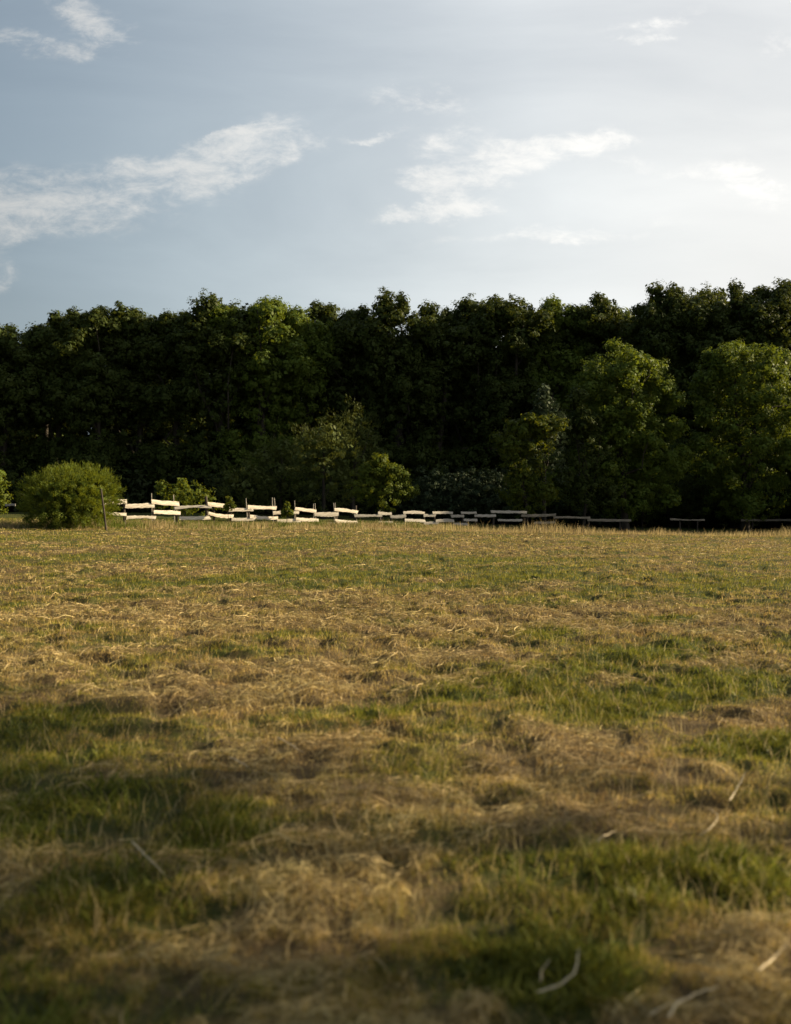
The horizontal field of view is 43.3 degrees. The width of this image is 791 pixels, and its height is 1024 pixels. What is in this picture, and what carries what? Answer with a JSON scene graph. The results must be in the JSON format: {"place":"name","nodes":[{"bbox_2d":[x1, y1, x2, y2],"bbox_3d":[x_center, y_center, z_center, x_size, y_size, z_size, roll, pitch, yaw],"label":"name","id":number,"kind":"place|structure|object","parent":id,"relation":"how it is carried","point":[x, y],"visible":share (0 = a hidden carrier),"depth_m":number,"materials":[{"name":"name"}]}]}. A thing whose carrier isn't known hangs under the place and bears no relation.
{"place":"outdoors","nodes":[
{"label":"outdoors","id":0,"kind":"place"},
{"bbox_2d":[0,510,790,1023],"bbox_3d":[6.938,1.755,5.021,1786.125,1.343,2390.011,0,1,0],"label":"ground","id":1,"kind":"structure","parent":0,"point":[436,898],"depth_m":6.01,"materials":[{"name":"brown plant"}]},
{"bbox_2d":[0,469,13,514],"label":"bush","id":2,"kind":"object","parent":1,"relation":"on","point":[2,490],"visible":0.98,"depth_m":47.20,"materials":[{"name":"green plant"}]},
{"bbox_2d":[0,451,15,490],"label":"broadleaf tree","id":3,"kind":"object","parent":1,"relation":"on","point":[2,454],"visible":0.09,"depth_m":82.90,"materials":[{"name":"green plant"}]},
{"bbox_2d":[0,322,52,511],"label":"broadleaf tree","id":4,"kind":"object","parent":1,"relation":"on","point":[17,391],"visible":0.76,"depth_m":82.54,"materials":[{"name":"green plant"}]},
{"bbox_2d":[2,323,78,505],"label":"broadleaf tree","id":5,"kind":"object","parent":1,"relation":"on","point":[36,434],"visible":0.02,"depth_m":87.33,"materials":[{"name":"green plant"}]},
{"bbox_2d":[11,306,96,491],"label":"broadleaf tree","id":6,"kind":"object","parent":1,"relation":"on","point":[36,334],"visible":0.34,"depth_m":83.02,"materials":[{"name":"green plant"}]},
{"bbox_2d":[9,459,126,529],"bbox_3d":[-14.069,-0.713,42.883,4.847,3.290,4.814,0,1,0],"label":"bush","id":7,"kind":"object","parent":1,"relation":"on","point":[78,501],"visible":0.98,"depth_m":42.22,"materials":[{"name":"green plant"}]},
{"bbox_2d":[30,305,151,508],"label":"broadleaf tree","id":8,"kind":"object","parent":1,"relation":"on","point":[79,335],"visible":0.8,"depth_m":82.22,"materials":[{"name":"green plant"}]},
{"bbox_2d":[87,300,184,511],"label":"broadleaf tree","id":9,"kind":"object","parent":1,"relation":"on","point":[135,319],"visible":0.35,"depth_m":83.83,"materials":[{"name":"green plant"}]},
{"bbox_2d":[122,308,230,510],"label":"broadleaf tree","id":10,"kind":"object","parent":1,"relation":"on","point":[164,395],"visible":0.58,"depth_m":82.74,"materials":[{"name":"green plant"}]},
{"bbox_2d":[154,478,224,518],"bbox_3d":[-10.608,-0.502,51.084,3.458,2.534,2.373,0,1,-23],"label":"bush","id":11,"kind":"object","parent":1,"relation":"on","point":[162,488],"visible":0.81,"depth_m":50.84,"materials":[{"name":"green plant"}]},
{"bbox_2d":[149,288,267,508],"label":"broadleaf tree","id":12,"kind":"object","parent":1,"relation":"on","point":[200,348],"visible":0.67,"depth_m":80.70,"materials":[{"name":"green plant"}]},
{"bbox_2d":[223,496,235,520],"bbox_3d":[-8.118,0.029,48.626,0.704,1.694,0.501,0,1,0],"label":"sapling","id":13,"kind":"object","parent":1,"relation":"on","point":[228,504],"visible":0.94,"depth_m":48.51,"materials":[{"name":"green plant"}]},
{"bbox_2d":[204,459,281,515],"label":"willow bush","id":14,"kind":"object","parent":1,"relation":"on","point":[239,482],"visible":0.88,"depth_m":71.65,"materials":[{"name":"green plant"}]},
{"bbox_2d":[199,295,322,513],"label":"broadleaf tree","id":15,"kind":"object","parent":1,"relation":"on","point":[267,313],"visible":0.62,"depth_m":80.73,"materials":[{"name":"green plant"}]},
{"bbox_2d":[240,432,322,515],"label":"willow bush","id":16,"kind":"object","parent":1,"relation":"on","point":[280,459],"visible":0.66,"depth_m":73.62,"materials":[{"name":"green plant"}]},
{"bbox_2d":[279,501,293,522],"bbox_3d":[-5.518,0.155,50.410,0.761,1.457,0.542,-1,1,-32],"label":"sapling","id":17,"kind":"object","parent":1,"relation":"on","point":[286,511],"visible":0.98,"depth_m":50.34,"materials":[{"name":"green plant"}]},
{"bbox_2d":[246,304,351,513],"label":"broadleaf tree","id":18,"kind":"object","parent":1,"relation":"on","point":[320,348],"visible":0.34,"depth_m":82.69,"materials":[{"name":"green plant"}]},
{"bbox_2d":[276,418,363,518],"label":"willow bush","id":19,"kind":"object","parent":1,"relation":"on","point":[325,441],"visible":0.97,"depth_m":69.68,"materials":[{"name":"green plant"}]},
{"bbox_2d":[300,299,356,511],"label":"broadleaf tree","id":20,"kind":"object","parent":1,"relation":"on","point":[319,311],"visible":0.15,"depth_m":85.30,"materials":[{"name":"green plant"}]},
{"bbox_2d":[318,396,392,517],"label":"willow bush","id":21,"kind":"object","parent":1,"relation":"on","point":[360,432],"visible":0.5,"depth_m":72.71,"materials":[{"name":"green plant"}]},
{"bbox_2d":[311,303,402,513],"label":"broadleaf tree","id":22,"kind":"object","parent":1,"relation":"on","point":[344,329],"visible":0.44,"depth_m":82.72,"materials":[{"name":"green plant"}]},
{"bbox_2d":[345,452,419,520],"bbox_3d":[-0.708,-1.297,58.016,4.435,4.349,3.421,0,1,0],"label":"bush","id":23,"kind":"object","parent":1,"relation":"on","point":[378,473],"visible":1,"depth_m":57.55,"materials":[{"name":"green plant"}]},
{"bbox_2d":[0,526,790,1023],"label":"cut hay","id":24,"kind":"object","parent":1,"relation":"on","point":[342,738],"visible":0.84,"depth_m":5.45},
{"bbox_2d":[650,1002,672,1014],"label":"dry stalk","id":25,"kind":"object","parent":24,"relation":"on","point":[653,1012],"visible":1,"depth_m":2.92,"materials":[{"name":"plant"}]},
{"bbox_2d":[668,986,719,1017],"bbox_3d":[0.883,1.450,2.954,0.209,0.046,0.016,0,1,-29],"label":"dry stalk","id":26,"kind":"object","parent":24,"relation":"on","point":[676,1004],"visible":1,"depth_m":2.93,"materials":[{"name":"plant"}]},
{"bbox_2d":[730,774,744,799],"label":"dry stalk","id":27,"kind":"object","parent":24,"relation":"on","point":[736,788],"visible":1,"depth_m":4.99,"materials":[{"name":"plant"}]},
{"bbox_2d":[758,944,785,970],"bbox_3d":[1.218,1.462,3.243,0.024,0.042,0.267,1,1,40],"label":"dry stalk","id":28,"kind":"object","parent":24,"relation":"on","point":[765,964],"visible":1,"depth_m":3.26,"materials":[{"name":"plant"}]},
{"bbox_2d":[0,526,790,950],"bbox_3d":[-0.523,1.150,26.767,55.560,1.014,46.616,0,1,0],"label":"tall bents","id":29,"kind":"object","parent":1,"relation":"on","point":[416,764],"visible":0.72,"depth_m":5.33,"materials":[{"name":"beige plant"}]},
{"bbox_2d":[341,286,449,514],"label":"broadleaf tree","id":30,"kind":"object","parent":1,"relation":"on","point":[374,339],"visible":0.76,"depth_m":81.26,"materials":[{"name":"green plant"}]},
{"bbox_2d":[0,287,790,527],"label":"woods","id":31,"kind":"object","parent":1,"relation":"on","point":[238,425],"visible":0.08,"depth_m":80.48,"materials":[{"name":"green plant"}]},
{"bbox_2d":[0,517,790,535],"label":"verge grass","id":32,"kind":"structure","parent":1,"relation":"on","point":[271,524],"depth_m":48.35,"materials":[{"name":"green plant"}]},
{"bbox_2d":[0,518,790,1023],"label":"dry stubble","id":33,"kind":"object","parent":1,"relation":"on","point":[416,828],"visible":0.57,"depth_m":5.47,"materials":[{"name":"plant"}]},
{"bbox_2d":[0,620,790,1023],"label":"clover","id":34,"kind":"object","parent":1,"relation":"on","point":[512,994],"visible":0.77,"depth_m":4.03,"materials":[{"name":"green plant"}]},
{"bbox_2d":[131,841,165,875],"bbox_3d":[-1.022,1.424,4.105,0.010,0.013,0.469,-1,1,-31],"label":"dry stalk","id":35,"kind":"object","parent":34,"relation":"on","point":[147,856],"visible":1,"depth_m":4.11,"materials":[{"name":"plant"}]},
{"bbox_2d":[537,947,578,991],"bbox_3d":[0.520,1.418,3.061,0.180,0.091,0.059,-1,1,-35],"label":"dry stalk","id":36,"kind":"object","parent":34,"relation":"on","point":[561,983],"visible":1,"depth_m":3.03,"materials":[{"name":"plant"}]},
{"bbox_2d":[5,489,790,532],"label":"plank fence","id":37,"kind":"object","parent":1,"relation":"on","point":[207,505],"visible":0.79,"depth_m":51.64,"materials":[{"name":"white wood"}]},
{"bbox_2d":[389,298,485,518],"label":"broadleaf tree","id":38,"kind":"object","parent":1,"relation":"on","point":[433,368],"visible":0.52,"depth_m":82.08,"materials":[{"name":"green plant"}]},
{"bbox_2d":[409,460,510,522],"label":"hedge","id":39,"kind":"object","parent":1,"relation":"on","point":[463,500],"visible":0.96,"depth_m":69.57,"materials":[{"name":"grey plant"}]},
{"bbox_2d":[426,293,516,521],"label":"broadleaf tree","id":40,"kind":"object","parent":1,"relation":"on","point":[463,310],"visible":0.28,"depth_m":84.02,"materials":[{"name":"green plant"}]},
{"bbox_2d":[441,293,568,523],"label":"broadleaf tree","id":41,"kind":"object","parent":1,"relation":"on","point":[491,319],"visible":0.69,"depth_m":81.26,"materials":[{"name":"green plant"}]},
{"bbox_2d":[489,411,567,529],"bbox_3d":[8.177,-2.378,60.243,4.216,7.644,4.117,1,1,42],"label":"tree","id":42,"kind":"object","parent":1,"relation":"on","point":[532,422],"visible":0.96,"depth_m":59.63,"materials":[{"name":"green plant"}]},
{"bbox_2d":[486,303,574,522],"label":"broadleaf tree","id":43,"kind":"object","parent":1,"relation":"on","point":[530,406],"visible":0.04,"depth_m":84.48,"materials":[{"name":"green plant"}]},
{"bbox_2d":[540,959,549,981],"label":"dry stalk","id":44,"kind":"object","parent":1,"relation":"on","point":[541,971],"visible":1,"depth_m":3.16,"materials":[{"name":"plant"}]},
{"bbox_2d":[524,383,573,531],"bbox_3d":[9.081,-3.213,60.526,3.499,9.400,3.262,0,1,0],"label":"pointed tree","id":45,"kind":"object","parent":1,"relation":"on","point":[543,396],"visible":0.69,"depth_m":60.32,"materials":[{"name":"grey plant"}]},
{"bbox_2d":[511,293,603,524],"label":"broadleaf tree","id":46,"kind":"object","parent":1,"relation":"on","point":[556,373],"visible":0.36,"depth_m":81.86,"materials":[{"name":"green plant"}]},
{"bbox_2d":[538,291,633,525],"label":"broadleaf tree","id":47,"kind":"object","parent":1,"relation":"on","point":[606,325],"visible":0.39,"depth_m":82.15,"materials":[{"name":"green plant"}]},
{"bbox_2d":[553,385,620,530],"bbox_3d":[11.891,-3.214,62.567,4.609,9.458,3.789,0,1,0],"label":"tree","id":48,"kind":"object","parent":1,"relation":"on","point":[583,420],"visible":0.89,"depth_m":61.98,"materials":[{"name":"green plant"}]},
{"bbox_2d":[600,305,666,524],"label":"broadleaf tree","id":49,"kind":"object","parent":1,"relation":"on","point":[626,311],"visible":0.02,"depth_m":86.58,"materials":[{"name":"green plant"}]},
{"bbox_2d":[575,337,695,531],"bbox_3d":[15.384,-4.862,63.839,7.766,12.839,5.819,0,1,0],"label":"broadleaf tree","id":50,"kind":"object","parent":1,"relation":"on","point":[630,437],"visible":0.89,"depth_m":62.99,"materials":[{"name":"green plant"}]},
{"bbox_2d":[615,475,676,530],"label":"shrub","id":51,"kind":"object","parent":1,"relation":"on","point":[656,510],"visible":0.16,"depth_m":68.78,"materials":[{"name":"green plant"}]},
{"bbox_2d":[607,280,729,526],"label":"broadleaf tree","id":52,"kind":"object","parent":1,"relation":"on","point":[659,317],"visible":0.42,"depth_m":77.31,"materials":[{"name":"green plant"}]},
{"bbox_2d":[649,283,753,527],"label":"broadleaf tree","id":53,"kind":"object","parent":1,"relation":"on","point":[720,295],"visible":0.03,"depth_m":80.61,"materials":[{"name":"green plant"}]},
{"bbox_2d":[698,807,717,836],"bbox_3d":[1.482,1.429,4.666,0.080,0.096,0.599,0,1,22],"label":"dry stalk","id":54,"kind":"object","parent":1,"relation":"on","point":[714,822],"visible":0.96,"depth_m":4.47,"materials":[{"name":"plant"}]},
{"bbox_2d":[681,277,790,528],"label":"broadleaf tree","id":55,"kind":"object","parent":1,"relation":"on","point":[741,304],"visible":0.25,"depth_m":75.88,"materials":[{"name":"green plant"}]},
{"bbox_2d":[684,338,790,531],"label":"broadleaf tree","id":56,"kind":"object","parent":1,"relation":"on","point":[728,362],"visible":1,"depth_m":64.83,"materials":[{"name":"green plant"}]},
{"bbox_2d":[713,471,784,518],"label":"shrub","id":57,"kind":"object","parent":1,"relation":"on","point":[768,493],"visible":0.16,"depth_m":68.69,"materials":[{"name":"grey plant"}]},
{"bbox_2d":[715,277,790,527],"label":"broadleaf tree","id":58,"kind":"object","parent":1,"relation":"on","point":[776,302],"visible":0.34,"depth_m":75.28,"materials":[{"name":"green plant"}]},
{"bbox_2d":[765,325,790,527],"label":"broadleaf tree","id":59,"kind":"object","parent":1,"relation":"on","point":[788,409],"visible":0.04,"depth_m":77.49,"materials":[{"name":"green plant"}]},
{"bbox_2d":[0,0,790,359],"label":"sky","id":60,"kind":"structure","parent":0,"point":[154,154],"materials":[{"name":"blue"}]},
{"bbox_2d":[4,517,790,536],"bbox_3d":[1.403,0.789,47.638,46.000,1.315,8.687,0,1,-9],"label":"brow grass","id":61,"kind":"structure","parent":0,"point":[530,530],"depth_m":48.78,"materials":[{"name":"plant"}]}
]}

